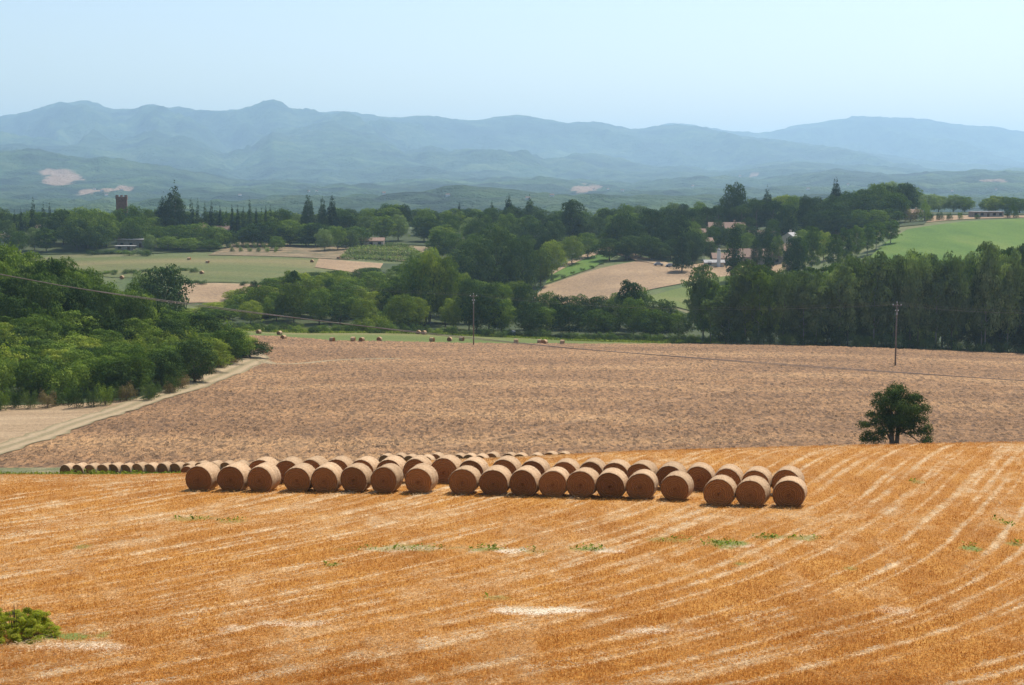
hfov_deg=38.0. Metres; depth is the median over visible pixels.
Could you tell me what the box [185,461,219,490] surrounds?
straw bale
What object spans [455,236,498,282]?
oak tree
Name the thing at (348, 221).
oak tree
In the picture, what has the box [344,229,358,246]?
willow tree
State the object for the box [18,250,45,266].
broadleaf tree
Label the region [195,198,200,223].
cypress tree
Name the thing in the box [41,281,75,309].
broadleaf tree
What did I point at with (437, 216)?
oak tree
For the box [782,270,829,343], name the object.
poplar tree
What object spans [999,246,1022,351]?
poplar tree
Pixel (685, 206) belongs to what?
oak tree
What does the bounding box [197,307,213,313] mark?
broadleaf tree
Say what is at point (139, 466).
straw bale
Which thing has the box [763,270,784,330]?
poplar tree
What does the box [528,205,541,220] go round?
oak tree
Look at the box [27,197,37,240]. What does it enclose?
cypress tree
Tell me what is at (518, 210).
oak tree
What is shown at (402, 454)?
straw bale
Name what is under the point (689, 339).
shrub
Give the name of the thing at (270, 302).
broadleaf tree
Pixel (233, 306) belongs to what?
broadleaf tree
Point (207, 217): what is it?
oak tree
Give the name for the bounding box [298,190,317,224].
cedar tree
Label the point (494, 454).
straw bale
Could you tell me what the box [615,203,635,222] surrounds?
broadleaf tree
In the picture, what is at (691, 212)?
pine tree
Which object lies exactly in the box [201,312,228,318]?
poplar tree
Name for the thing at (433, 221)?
broadleaf tree
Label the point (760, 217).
oak tree
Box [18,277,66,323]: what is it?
oak tree
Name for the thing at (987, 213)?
long house
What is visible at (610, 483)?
straw bale
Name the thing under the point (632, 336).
shrub
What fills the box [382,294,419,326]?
locust tree
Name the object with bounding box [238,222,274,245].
oak tree
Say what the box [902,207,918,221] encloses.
shrub
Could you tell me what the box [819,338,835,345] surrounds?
shrub
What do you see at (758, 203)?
pine tree
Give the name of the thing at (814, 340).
shrub
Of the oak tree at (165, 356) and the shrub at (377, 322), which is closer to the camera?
the oak tree at (165, 356)
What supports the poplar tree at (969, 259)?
on the woodland floor at (436, 321)
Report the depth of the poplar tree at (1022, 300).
423.72 m
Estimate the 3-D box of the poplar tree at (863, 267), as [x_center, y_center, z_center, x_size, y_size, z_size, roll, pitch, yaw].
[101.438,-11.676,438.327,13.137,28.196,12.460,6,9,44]
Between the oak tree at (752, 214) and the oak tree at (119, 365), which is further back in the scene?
the oak tree at (752, 214)
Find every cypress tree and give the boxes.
[13,210,17,229]
[18,209,25,237]
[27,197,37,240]
[39,202,46,240]
[188,197,196,224]
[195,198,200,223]
[201,202,207,223]
[208,201,214,230]
[218,206,222,225]
[230,205,235,237]
[235,205,240,233]
[241,207,245,236]
[246,197,252,224]
[254,208,257,223]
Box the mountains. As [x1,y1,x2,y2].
[0,99,1023,226]
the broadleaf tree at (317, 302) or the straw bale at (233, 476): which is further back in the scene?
the broadleaf tree at (317, 302)
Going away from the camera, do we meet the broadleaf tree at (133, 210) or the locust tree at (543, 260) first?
the locust tree at (543, 260)
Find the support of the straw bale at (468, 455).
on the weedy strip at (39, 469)
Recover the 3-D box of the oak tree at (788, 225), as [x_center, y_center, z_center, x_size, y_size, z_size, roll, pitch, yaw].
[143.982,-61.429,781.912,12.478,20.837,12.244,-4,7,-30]
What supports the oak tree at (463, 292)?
on the woodland floor at (436, 321)
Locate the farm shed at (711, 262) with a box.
[703,260,724,266]
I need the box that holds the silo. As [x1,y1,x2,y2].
[717,248,720,266]
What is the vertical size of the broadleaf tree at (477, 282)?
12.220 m
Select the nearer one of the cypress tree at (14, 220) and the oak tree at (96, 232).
the oak tree at (96, 232)
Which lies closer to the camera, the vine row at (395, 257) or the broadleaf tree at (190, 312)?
the broadleaf tree at (190, 312)
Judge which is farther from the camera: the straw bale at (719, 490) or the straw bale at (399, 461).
the straw bale at (399, 461)
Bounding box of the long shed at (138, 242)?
[116,239,158,246]
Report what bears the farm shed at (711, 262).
on the farmyard
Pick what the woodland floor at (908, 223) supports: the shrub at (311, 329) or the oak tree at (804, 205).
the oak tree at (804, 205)
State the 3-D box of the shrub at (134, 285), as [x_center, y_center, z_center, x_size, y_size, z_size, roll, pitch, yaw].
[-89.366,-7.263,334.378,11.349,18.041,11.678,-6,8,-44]
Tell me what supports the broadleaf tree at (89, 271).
on the woodland floor at (137, 392)
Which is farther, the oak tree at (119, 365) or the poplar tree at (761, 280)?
the poplar tree at (761, 280)
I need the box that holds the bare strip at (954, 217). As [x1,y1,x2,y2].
[927,215,1023,221]
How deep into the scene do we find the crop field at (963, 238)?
690.11 m
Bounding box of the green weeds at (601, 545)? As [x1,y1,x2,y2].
[174,478,1021,596]
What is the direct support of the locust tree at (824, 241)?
on the ground at (121, 284)
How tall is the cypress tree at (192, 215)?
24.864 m
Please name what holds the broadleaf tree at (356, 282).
on the woodland floor at (436, 321)
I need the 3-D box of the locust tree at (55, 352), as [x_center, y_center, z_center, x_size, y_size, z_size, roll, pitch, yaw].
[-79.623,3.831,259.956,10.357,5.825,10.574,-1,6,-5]
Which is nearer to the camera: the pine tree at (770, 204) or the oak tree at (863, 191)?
the pine tree at (770, 204)
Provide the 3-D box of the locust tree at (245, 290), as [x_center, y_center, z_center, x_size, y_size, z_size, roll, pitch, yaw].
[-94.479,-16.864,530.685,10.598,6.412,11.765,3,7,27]
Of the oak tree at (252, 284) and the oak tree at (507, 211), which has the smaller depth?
the oak tree at (252, 284)
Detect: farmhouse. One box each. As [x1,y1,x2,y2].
[710,253,736,264]
[729,248,782,264]
[780,230,795,243]
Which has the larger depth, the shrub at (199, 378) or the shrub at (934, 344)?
the shrub at (934, 344)
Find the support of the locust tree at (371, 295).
on the woodland floor at (436, 321)
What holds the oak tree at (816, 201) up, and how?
on the woodland floor at (908, 223)
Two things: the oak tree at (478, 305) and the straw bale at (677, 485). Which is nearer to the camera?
the straw bale at (677, 485)
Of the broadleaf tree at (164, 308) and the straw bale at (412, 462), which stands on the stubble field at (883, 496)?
the straw bale at (412, 462)
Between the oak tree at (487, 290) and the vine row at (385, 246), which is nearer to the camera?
the oak tree at (487, 290)
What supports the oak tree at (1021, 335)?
on the woodland floor at (436, 321)
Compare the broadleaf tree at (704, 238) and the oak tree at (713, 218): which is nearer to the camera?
the broadleaf tree at (704, 238)
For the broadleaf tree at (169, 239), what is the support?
on the woodland floor at (59, 247)
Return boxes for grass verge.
[546,254,610,282]
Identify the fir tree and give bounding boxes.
[316,196,329,226]
[324,192,339,228]
[503,196,511,209]
[672,226,693,270]
[828,177,840,199]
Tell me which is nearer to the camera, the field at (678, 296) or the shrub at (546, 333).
the shrub at (546, 333)
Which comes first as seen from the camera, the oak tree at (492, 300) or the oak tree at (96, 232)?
the oak tree at (492, 300)
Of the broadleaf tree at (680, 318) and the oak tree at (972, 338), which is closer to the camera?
the oak tree at (972, 338)
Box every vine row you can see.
[339,255,406,261]
[341,254,406,260]
[342,253,413,258]
[343,251,417,256]
[347,249,419,253]
[347,250,419,255]
[348,247,417,250]
[348,248,421,252]
[350,246,415,249]
[352,245,413,248]
[353,244,409,247]
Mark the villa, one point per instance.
(728, 224)
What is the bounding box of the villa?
[708,220,744,243]
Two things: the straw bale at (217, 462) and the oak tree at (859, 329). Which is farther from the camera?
the oak tree at (859, 329)
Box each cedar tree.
[155,191,176,224]
[157,180,195,237]
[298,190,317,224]
[520,194,535,220]
[758,186,774,228]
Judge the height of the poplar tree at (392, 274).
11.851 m
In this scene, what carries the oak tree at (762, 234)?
on the ground at (121, 284)
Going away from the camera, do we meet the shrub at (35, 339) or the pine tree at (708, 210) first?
the shrub at (35, 339)
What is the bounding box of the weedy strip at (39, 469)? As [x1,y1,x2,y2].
[0,467,60,473]
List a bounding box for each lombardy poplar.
[723,221,746,275]
[761,231,776,270]
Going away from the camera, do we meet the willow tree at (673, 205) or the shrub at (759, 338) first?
the shrub at (759, 338)
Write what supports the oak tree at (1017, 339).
on the woodland floor at (436, 321)
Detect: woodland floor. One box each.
[0,315,242,404]
[1,233,313,253]
[197,291,1021,352]
[338,229,704,299]
[715,212,1023,247]
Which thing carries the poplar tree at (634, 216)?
on the woodland floor at (412, 240)
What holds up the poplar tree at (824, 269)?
on the woodland floor at (436, 321)
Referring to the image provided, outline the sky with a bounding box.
[0,0,1023,132]
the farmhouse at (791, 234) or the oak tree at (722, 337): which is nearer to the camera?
the oak tree at (722, 337)
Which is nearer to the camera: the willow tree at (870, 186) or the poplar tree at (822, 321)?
the poplar tree at (822, 321)
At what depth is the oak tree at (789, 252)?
620.04 m
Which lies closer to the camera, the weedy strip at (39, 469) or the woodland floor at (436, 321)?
the weedy strip at (39, 469)
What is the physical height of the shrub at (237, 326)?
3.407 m
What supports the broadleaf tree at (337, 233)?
on the hillside field at (308, 251)
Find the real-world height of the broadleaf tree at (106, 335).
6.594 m
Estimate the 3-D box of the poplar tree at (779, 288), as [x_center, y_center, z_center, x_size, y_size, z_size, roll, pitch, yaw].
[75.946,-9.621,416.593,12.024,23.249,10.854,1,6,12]
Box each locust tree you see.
[0,322,15,339]
[29,349,75,368]
[59,336,104,350]
[195,302,225,310]
[197,338,235,365]
[221,290,243,298]
[231,286,255,296]
[234,299,264,323]
[241,285,275,303]
[244,333,259,348]
[274,280,308,322]
[277,270,302,293]
[297,270,312,280]
[301,277,328,314]
[314,273,335,286]
[334,275,353,285]
[341,286,369,315]
[347,298,380,321]
[363,291,386,312]
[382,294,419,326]
[403,296,431,326]
[414,247,446,325]
[429,254,461,325]
[439,296,467,327]
[456,272,472,288]
[503,280,530,301]
[531,248,554,285]
[540,239,569,274]
[559,235,584,263]
[773,194,789,203]
[815,230,831,260]
[982,195,1006,210]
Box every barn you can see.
[115,245,136,249]
[341,237,384,246]
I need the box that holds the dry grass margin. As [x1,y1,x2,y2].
[251,354,278,368]
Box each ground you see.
[17,214,1023,350]
[340,246,429,260]
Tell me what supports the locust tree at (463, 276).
on the woodland floor at (436, 321)
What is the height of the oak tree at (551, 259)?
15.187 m
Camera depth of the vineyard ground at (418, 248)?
750.16 m
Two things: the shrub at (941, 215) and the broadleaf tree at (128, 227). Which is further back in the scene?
the shrub at (941, 215)
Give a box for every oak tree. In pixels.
[0,207,11,226]
[0,213,26,230]
[0,228,18,246]
[0,248,11,265]
[0,274,40,312]
[0,286,10,304]
[0,294,33,324]
[0,339,14,354]
[3,327,51,345]
[11,263,37,282]
[16,338,62,356]
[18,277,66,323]
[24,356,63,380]
[31,257,65,286]
[35,215,63,241]
[45,209,71,244]
[53,284,92,322]
[54,274,94,309]
[55,217,95,249]
[72,307,111,340]
[73,346,98,356]
[78,223,111,249]
[83,284,123,333]
[96,318,140,342]
[104,359,150,393]
[113,291,154,340]
[123,287,156,303]
[132,361,156,389]
[135,263,195,312]
[142,293,165,323]
[144,318,186,342]
[146,348,187,384]
[159,318,194,339]
[170,340,210,357]
[171,337,220,381]
[185,312,231,334]
[199,210,225,225]
[217,229,239,244]
[226,212,253,228]
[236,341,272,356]
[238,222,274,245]
[248,280,257,287]
[268,226,298,245]
[298,222,329,246]
[303,272,322,277]
[336,214,356,230]
[348,268,369,279]
[358,267,382,270]
[360,268,384,276]
[373,208,386,223]
[396,203,412,233]
[406,208,423,227]
[410,217,434,240]
[432,213,446,226]
[454,277,480,329]
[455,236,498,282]
[460,269,482,281]
[460,291,493,332]
[463,210,483,223]
[464,219,488,239]
[475,221,522,283]
[477,281,506,328]
[480,291,507,333]
[496,208,519,222]
[497,237,541,290]
[502,205,525,222]
[511,283,539,329]
[512,301,548,331]
[524,250,552,273]
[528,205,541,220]
[532,209,552,227]
[533,234,553,256]
[543,219,566,245]
[547,302,589,332]
[550,294,575,328]
[560,220,582,238]
[567,293,588,318]
[582,296,614,317]
[587,215,607,238]
[591,238,624,260]
[595,207,614,226]
[606,212,637,243]
[613,239,637,258]
[616,235,640,259]
[620,222,649,254]
[634,208,667,235]
[639,235,662,257]
[639,237,664,259]
[648,241,673,260]
[648,299,680,322]
[659,206,678,217]
[659,213,691,239]
[675,235,698,252]
[678,203,689,212]
[682,230,704,261]
[688,244,701,259]
[690,218,706,227]
[698,212,727,225]
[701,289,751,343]
[704,240,717,258]
[705,318,735,343]
[711,219,725,237]
[717,227,734,245]
[718,182,748,221]
[723,200,747,221]
[734,204,760,229]
[744,225,759,245]
[745,198,773,229]
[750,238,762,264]
[755,229,774,247]
[761,199,783,225]
[775,206,798,234]
[782,236,801,273]
[797,194,813,223]
[807,196,827,209]
[821,194,841,208]
[822,202,849,214]
[842,323,861,342]
[850,194,877,213]
[850,312,873,345]
[853,193,881,215]
[855,189,879,201]
[855,381,934,444]
[870,210,893,222]
[883,184,900,198]
[897,182,919,208]
[952,313,982,350]
[971,324,994,343]
[986,314,1016,345]
[996,329,1023,348]
[1012,328,1023,350]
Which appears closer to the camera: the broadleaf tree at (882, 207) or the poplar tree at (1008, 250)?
the poplar tree at (1008, 250)
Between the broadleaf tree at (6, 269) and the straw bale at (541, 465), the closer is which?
the straw bale at (541, 465)
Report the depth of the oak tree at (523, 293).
489.57 m
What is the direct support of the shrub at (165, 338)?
on the woodland floor at (137, 392)
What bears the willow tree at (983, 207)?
on the woodland floor at (908, 223)
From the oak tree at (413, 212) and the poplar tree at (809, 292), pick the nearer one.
the poplar tree at (809, 292)
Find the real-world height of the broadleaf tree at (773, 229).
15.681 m
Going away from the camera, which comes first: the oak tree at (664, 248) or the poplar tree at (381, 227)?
the oak tree at (664, 248)
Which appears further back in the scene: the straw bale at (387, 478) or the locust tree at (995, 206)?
the locust tree at (995, 206)
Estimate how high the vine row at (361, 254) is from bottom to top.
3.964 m
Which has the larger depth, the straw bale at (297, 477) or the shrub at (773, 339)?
the shrub at (773, 339)
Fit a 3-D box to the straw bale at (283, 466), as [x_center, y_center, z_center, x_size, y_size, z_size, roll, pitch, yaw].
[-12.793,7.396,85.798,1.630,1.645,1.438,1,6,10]
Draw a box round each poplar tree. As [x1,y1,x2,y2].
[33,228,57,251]
[176,307,192,312]
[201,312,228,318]
[256,286,278,293]
[282,270,302,306]
[366,215,396,238]
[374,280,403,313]
[377,205,403,227]
[377,271,398,282]
[386,264,405,273]
[425,230,450,257]
[429,224,455,246]
[439,208,465,227]
[458,264,485,280]
[460,224,482,241]
[557,199,588,237]
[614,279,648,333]
[627,213,642,222]
[680,264,719,341]
[696,279,721,339]
[718,276,747,342]
[724,258,761,342]
[736,265,778,342]
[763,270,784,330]
[765,267,802,339]
[779,266,817,336]
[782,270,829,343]
[791,237,811,271]
[791,268,827,328]
[800,271,840,345]
[802,226,826,266]
[816,265,833,273]
[820,269,842,338]
[822,234,846,265]
[822,264,862,341]
[828,262,839,277]
[834,251,866,344]
[837,227,856,257]
[844,256,874,303]
[850,225,866,256]
[850,250,895,345]
[859,224,878,253]
[861,263,890,343]
[864,220,889,247]
[880,254,910,345]
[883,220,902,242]
[889,248,931,347]
[897,251,938,348]
[908,261,959,349]
[926,253,946,347]
[935,250,973,349]
[959,250,981,344]
[964,259,1002,351]
[965,241,1011,351]
[968,245,1008,285]
[990,249,1023,351]
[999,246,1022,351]
[1000,244,1023,334]
[1015,267,1023,324]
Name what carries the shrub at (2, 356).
on the woodland floor at (137, 392)
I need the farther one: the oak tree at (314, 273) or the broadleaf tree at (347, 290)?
the oak tree at (314, 273)
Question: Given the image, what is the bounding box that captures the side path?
[252,357,399,363]
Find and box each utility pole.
[470,293,476,344]
[892,303,900,365]
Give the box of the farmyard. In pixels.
[669,263,788,278]
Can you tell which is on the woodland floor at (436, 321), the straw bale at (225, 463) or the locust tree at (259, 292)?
the locust tree at (259, 292)
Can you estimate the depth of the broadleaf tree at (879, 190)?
835.99 m
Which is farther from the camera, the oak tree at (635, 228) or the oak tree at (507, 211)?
the oak tree at (507, 211)
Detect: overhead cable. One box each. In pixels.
[0,274,1023,380]
[4,275,1019,380]
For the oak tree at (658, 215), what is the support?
on the woodland floor at (412, 240)
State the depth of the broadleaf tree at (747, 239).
736.83 m
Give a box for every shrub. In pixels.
[0,325,9,343]
[0,341,30,361]
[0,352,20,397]
[0,388,11,409]
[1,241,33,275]
[2,331,27,346]
[3,390,25,407]
[15,264,52,286]
[15,355,56,392]
[19,334,51,349]
[19,387,37,408]
[20,330,62,342]
[24,254,51,274]
[25,361,65,396]
[36,390,57,408]
[37,360,90,396]
[40,352,79,388]
[44,389,63,406]
[48,340,76,351]
[58,330,94,347]
[60,387,77,404]
[65,360,107,393]
[67,385,84,407]
[84,384,101,406]
[86,249,98,254]
[91,270,140,292]
[94,381,114,404]
[96,249,108,254]
[98,340,141,350]
[105,385,121,401]
[114,249,126,253]
[116,331,154,350]
[118,381,138,401]
[123,250,134,255]
[140,380,157,400]
[141,249,153,255]
[145,330,180,347]
[146,381,161,397]
[157,335,177,348]
[161,371,182,392]
[162,381,177,392]
[170,372,187,384]
[174,328,197,340]
[177,375,189,388]
[186,370,203,381]
[189,267,199,272]
[192,316,231,335]
[226,320,243,327]
[240,322,258,329]
[249,321,262,328]
[260,322,276,331]
[276,322,296,329]
[287,324,304,330]
[307,325,320,332]
[316,324,329,330]
[329,324,346,330]
[344,325,356,330]
[348,318,372,329]
[354,324,369,330]
[362,310,392,331]
[367,324,383,332]
[380,323,395,331]
[399,322,415,332]
[415,324,429,332]
[428,326,443,333]
[445,325,459,334]
[459,329,472,334]
[477,326,494,335]
[492,330,507,337]
[499,327,512,334]
[513,330,524,334]
[522,330,535,336]
[525,328,545,336]
[537,328,551,336]
[562,332,575,338]
[573,333,586,338]
[584,331,602,339]
[597,330,611,339]
[607,333,618,339]
[625,333,640,339]
[637,331,649,339]
[645,334,662,340]
[667,332,681,342]
[680,334,696,342]
[687,332,699,340]
[701,334,714,341]
[725,331,745,343]
[730,329,747,343]
[747,326,764,343]
[762,329,778,344]
[776,331,790,344]
[782,333,800,343]
[794,334,811,345]
[807,334,824,345]
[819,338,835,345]
[830,328,848,345]
[847,332,863,346]
[852,335,866,346]
[862,332,881,346]
[877,329,894,347]
[884,332,906,348]
[901,338,919,348]
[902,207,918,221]
[915,336,930,348]
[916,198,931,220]
[924,338,943,349]
[936,212,944,219]
[941,335,956,349]
[952,341,966,350]
[957,212,962,219]
[963,341,980,350]
[976,342,993,351]
[989,344,1002,352]
[994,338,1012,352]
[1004,209,1010,217]
[1008,205,1018,217]
[1009,346,1023,352]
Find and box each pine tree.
[682,209,704,224]
[698,206,717,221]
[713,205,727,219]
[741,217,756,225]
[748,199,765,228]
[761,200,781,218]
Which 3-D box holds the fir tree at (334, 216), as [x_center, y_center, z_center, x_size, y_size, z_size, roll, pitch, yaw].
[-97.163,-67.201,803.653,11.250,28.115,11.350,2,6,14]
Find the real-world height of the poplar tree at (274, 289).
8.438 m
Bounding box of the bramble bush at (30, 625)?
[0,607,61,644]
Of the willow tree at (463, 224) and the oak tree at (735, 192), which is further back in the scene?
the oak tree at (735, 192)
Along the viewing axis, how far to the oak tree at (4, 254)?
329.72 m
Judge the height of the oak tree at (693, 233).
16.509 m
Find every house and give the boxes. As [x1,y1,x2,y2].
[214,225,231,235]
[903,207,923,218]
[967,211,1003,216]
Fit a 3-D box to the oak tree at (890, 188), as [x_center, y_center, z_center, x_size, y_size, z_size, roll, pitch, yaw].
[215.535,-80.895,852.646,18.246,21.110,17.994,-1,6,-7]
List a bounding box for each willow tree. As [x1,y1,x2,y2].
[24,227,43,249]
[125,270,157,294]
[142,234,157,250]
[289,213,302,225]
[313,228,334,250]
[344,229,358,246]
[355,216,376,236]
[384,214,411,240]
[397,247,453,323]
[459,217,481,235]
[632,205,646,214]
[664,201,680,212]
[865,183,881,192]
[885,180,898,191]
[916,194,942,210]
[930,195,951,211]
[945,194,963,211]
[979,198,994,210]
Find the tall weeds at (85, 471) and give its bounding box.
[0,469,180,474]
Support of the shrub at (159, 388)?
on the dry grass field at (20, 421)
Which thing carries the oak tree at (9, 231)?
on the woodland floor at (59, 247)
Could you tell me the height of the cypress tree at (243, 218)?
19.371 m
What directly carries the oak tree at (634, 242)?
on the ground at (121, 284)
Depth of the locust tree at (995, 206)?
920.89 m
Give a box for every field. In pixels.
[0,335,1023,467]
[0,356,246,442]
[0,442,1023,684]
[175,283,260,302]
[209,242,348,258]
[535,261,694,303]
[651,276,728,309]
[867,218,1023,264]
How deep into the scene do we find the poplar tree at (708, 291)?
446.45 m
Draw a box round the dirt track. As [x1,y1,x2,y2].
[0,351,268,454]
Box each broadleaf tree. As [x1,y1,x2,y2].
[0,242,23,264]
[0,260,14,301]
[0,314,17,326]
[0,358,23,390]
[2,297,49,325]
[2,345,41,363]
[4,318,35,327]
[7,359,45,393]
[9,230,28,249]
[11,314,63,341]
[17,210,41,232]
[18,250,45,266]
[21,298,63,326]
[29,212,52,227]
[32,342,73,362]
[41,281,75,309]
[44,256,88,276]
[44,319,77,343]
[52,310,104,338]
[55,324,89,343]
[57,349,97,377]
[58,269,92,292]
[61,206,110,247]
[67,357,100,387]
[80,266,102,284]
[82,359,126,390]
[83,346,126,359]
[87,281,118,314]
[87,329,123,345]
[89,275,104,286]
[92,210,122,246]
[92,352,129,388]
[110,289,137,310]
[111,352,155,392]
[112,208,125,238]
[117,345,153,376]
[118,218,144,236]
[118,317,162,347]
[119,204,145,224]
[119,216,148,238]
[121,290,160,335]
[140,208,154,227]
[142,216,167,237]
[144,226,173,247]
[144,356,185,381]
[146,346,190,372]
[151,236,185,249]
[159,224,196,248]
[160,307,173,315]
[160,311,198,339]
[167,344,198,366]
[173,237,203,250]
[174,311,202,328]
[180,223,217,244]
[194,332,217,339]
[197,239,222,250]
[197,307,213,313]
[199,308,217,313]
[201,226,231,248]
[207,327,251,361]
[212,308,239,319]
[215,211,242,230]
[221,328,258,351]
[222,305,239,314]
[223,294,250,309]
[232,226,262,245]
[241,211,259,222]
[253,211,286,226]
[254,278,281,291]
[259,221,282,243]
[262,291,290,321]
[266,236,286,247]
[273,207,291,225]
[273,219,305,244]
[289,225,318,245]
[300,287,336,323]
[316,226,339,242]
[317,291,355,322]
[320,277,337,290]
[324,282,358,319]
[329,226,348,249]
[330,270,352,281]
[333,208,353,227]
[340,226,371,244]
[340,276,369,291]
[355,208,377,231]
[360,270,391,291]
[367,310,396,323]
[400,256,434,324]
[412,208,437,227]
[420,217,440,241]
[440,232,465,256]
[441,215,460,233]
[461,208,471,220]
[463,233,483,254]
[467,208,482,218]
[473,279,485,292]
[483,207,502,229]
[485,297,517,332]
[488,264,518,291]
[490,282,517,329]
[493,213,519,235]
[533,291,561,324]
[534,306,562,332]
[577,232,600,257]
[578,211,593,224]
[579,309,613,334]
[592,207,608,217]
[595,315,622,333]
[596,226,622,249]
[603,214,623,232]
[605,292,625,323]
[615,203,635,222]
[617,297,649,333]
[618,286,655,314]
[632,309,669,337]
[643,311,676,334]
[664,311,695,336]
[680,221,701,233]
[684,206,705,224]
[693,201,705,208]
[699,232,709,250]
[705,226,723,245]
[731,223,750,240]
[740,232,755,247]
[764,219,781,237]
[771,235,784,261]
[777,195,801,219]
[792,229,807,240]
[804,221,830,233]
[833,191,859,203]
[847,209,872,227]
[862,209,892,225]
[868,182,890,208]
[880,192,907,218]
[880,193,912,219]
[885,208,907,220]
[892,183,917,207]
[905,187,926,208]
[913,322,939,347]
[956,196,975,211]
[997,196,1020,210]
[1007,198,1023,212]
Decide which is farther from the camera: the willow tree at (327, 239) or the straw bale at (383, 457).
the willow tree at (327, 239)
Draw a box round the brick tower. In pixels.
[115,195,127,238]
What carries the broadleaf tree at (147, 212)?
on the woodland floor at (59, 247)
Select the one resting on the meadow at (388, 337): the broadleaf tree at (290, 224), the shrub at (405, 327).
the shrub at (405, 327)
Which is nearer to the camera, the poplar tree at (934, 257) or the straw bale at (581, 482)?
the straw bale at (581, 482)
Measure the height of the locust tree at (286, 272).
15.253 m
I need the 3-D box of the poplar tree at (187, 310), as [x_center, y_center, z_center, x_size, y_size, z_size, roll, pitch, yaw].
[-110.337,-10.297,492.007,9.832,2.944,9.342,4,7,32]
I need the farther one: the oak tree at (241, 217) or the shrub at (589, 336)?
the oak tree at (241, 217)
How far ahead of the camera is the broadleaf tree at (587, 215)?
851.40 m
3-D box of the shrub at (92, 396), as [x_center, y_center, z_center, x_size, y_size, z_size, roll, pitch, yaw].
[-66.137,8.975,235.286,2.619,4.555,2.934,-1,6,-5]
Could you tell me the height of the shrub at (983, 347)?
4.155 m
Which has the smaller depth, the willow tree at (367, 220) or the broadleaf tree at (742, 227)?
the broadleaf tree at (742, 227)
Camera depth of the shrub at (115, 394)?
240.23 m
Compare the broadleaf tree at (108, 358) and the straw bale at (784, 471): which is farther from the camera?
the broadleaf tree at (108, 358)
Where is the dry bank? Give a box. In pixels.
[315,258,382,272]
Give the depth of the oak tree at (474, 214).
851.70 m
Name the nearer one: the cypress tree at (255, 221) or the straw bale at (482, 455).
the straw bale at (482, 455)
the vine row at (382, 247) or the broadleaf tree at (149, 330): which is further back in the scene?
the vine row at (382, 247)
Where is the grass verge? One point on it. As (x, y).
(586, 263)
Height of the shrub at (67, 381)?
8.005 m
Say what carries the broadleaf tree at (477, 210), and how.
on the woodland floor at (412, 240)
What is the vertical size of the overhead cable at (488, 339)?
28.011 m
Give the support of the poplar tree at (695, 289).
on the woodland floor at (436, 321)
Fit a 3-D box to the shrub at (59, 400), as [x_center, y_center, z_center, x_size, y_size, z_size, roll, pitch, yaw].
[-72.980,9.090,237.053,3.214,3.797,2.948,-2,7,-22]
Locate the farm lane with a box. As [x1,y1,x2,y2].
[553,249,700,273]
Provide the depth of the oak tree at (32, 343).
262.54 m
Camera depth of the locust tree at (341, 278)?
540.26 m
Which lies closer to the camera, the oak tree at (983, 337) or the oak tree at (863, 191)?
the oak tree at (983, 337)
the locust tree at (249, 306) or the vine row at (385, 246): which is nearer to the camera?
the locust tree at (249, 306)
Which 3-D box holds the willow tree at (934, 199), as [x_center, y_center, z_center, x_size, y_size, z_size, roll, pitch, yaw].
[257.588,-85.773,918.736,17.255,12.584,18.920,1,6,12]
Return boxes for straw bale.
[59,463,74,472]
[73,462,87,473]
[85,463,99,474]
[98,463,110,473]
[109,462,122,473]
[121,462,133,473]
[133,462,147,472]
[145,462,157,472]
[157,461,171,472]
[170,461,183,472]
[181,464,194,472]
[183,461,196,466]
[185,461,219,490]
[212,460,222,468]
[217,462,250,490]
[221,460,233,467]
[247,462,280,491]
[249,456,278,467]
[276,456,302,482]
[284,462,314,491]
[301,455,328,468]
[309,462,342,491]
[327,455,352,469]
[339,463,371,492]
[352,456,379,471]
[370,462,404,492]
[376,455,405,478]
[379,453,391,461]
[396,452,406,458]
[403,455,431,477]
[404,454,415,461]
[404,463,437,493]
[424,454,435,460]
[431,452,443,458]
[431,454,461,483]
[448,464,480,494]
[455,453,465,458]
[460,456,488,474]
[463,453,476,458]
[477,453,488,457]
[479,464,511,495]
[487,451,500,457]
[492,455,521,473]
[503,452,515,456]
[508,465,540,495]
[515,452,527,456]
[521,457,550,474]
[538,466,569,496]
[544,450,557,454]
[553,457,579,473]
[557,451,569,454]
[566,466,598,497]
[579,458,606,474]
[595,468,627,498]
[604,459,630,476]
[625,468,658,499]
[628,459,657,477]
[656,461,686,486]
[660,470,693,500]
[686,462,714,491]
[703,474,736,506]
[715,464,743,485]
[735,475,770,506]
[742,465,772,488]
[771,466,804,488]
[772,475,806,506]
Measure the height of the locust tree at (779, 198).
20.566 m
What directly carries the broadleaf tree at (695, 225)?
on the woodland floor at (412, 240)
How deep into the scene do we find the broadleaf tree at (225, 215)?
809.97 m
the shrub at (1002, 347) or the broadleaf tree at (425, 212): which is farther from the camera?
the broadleaf tree at (425, 212)
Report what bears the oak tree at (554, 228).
on the woodland floor at (412, 240)
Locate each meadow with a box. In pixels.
[46,256,359,283]
[225,324,692,343]
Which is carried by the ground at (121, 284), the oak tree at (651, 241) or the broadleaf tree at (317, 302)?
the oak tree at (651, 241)
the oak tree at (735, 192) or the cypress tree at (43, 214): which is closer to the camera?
the cypress tree at (43, 214)
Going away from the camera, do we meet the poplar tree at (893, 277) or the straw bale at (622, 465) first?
the straw bale at (622, 465)
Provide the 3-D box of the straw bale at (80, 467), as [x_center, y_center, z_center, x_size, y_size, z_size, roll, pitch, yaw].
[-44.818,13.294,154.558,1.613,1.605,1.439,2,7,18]
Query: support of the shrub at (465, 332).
on the meadow at (388, 337)

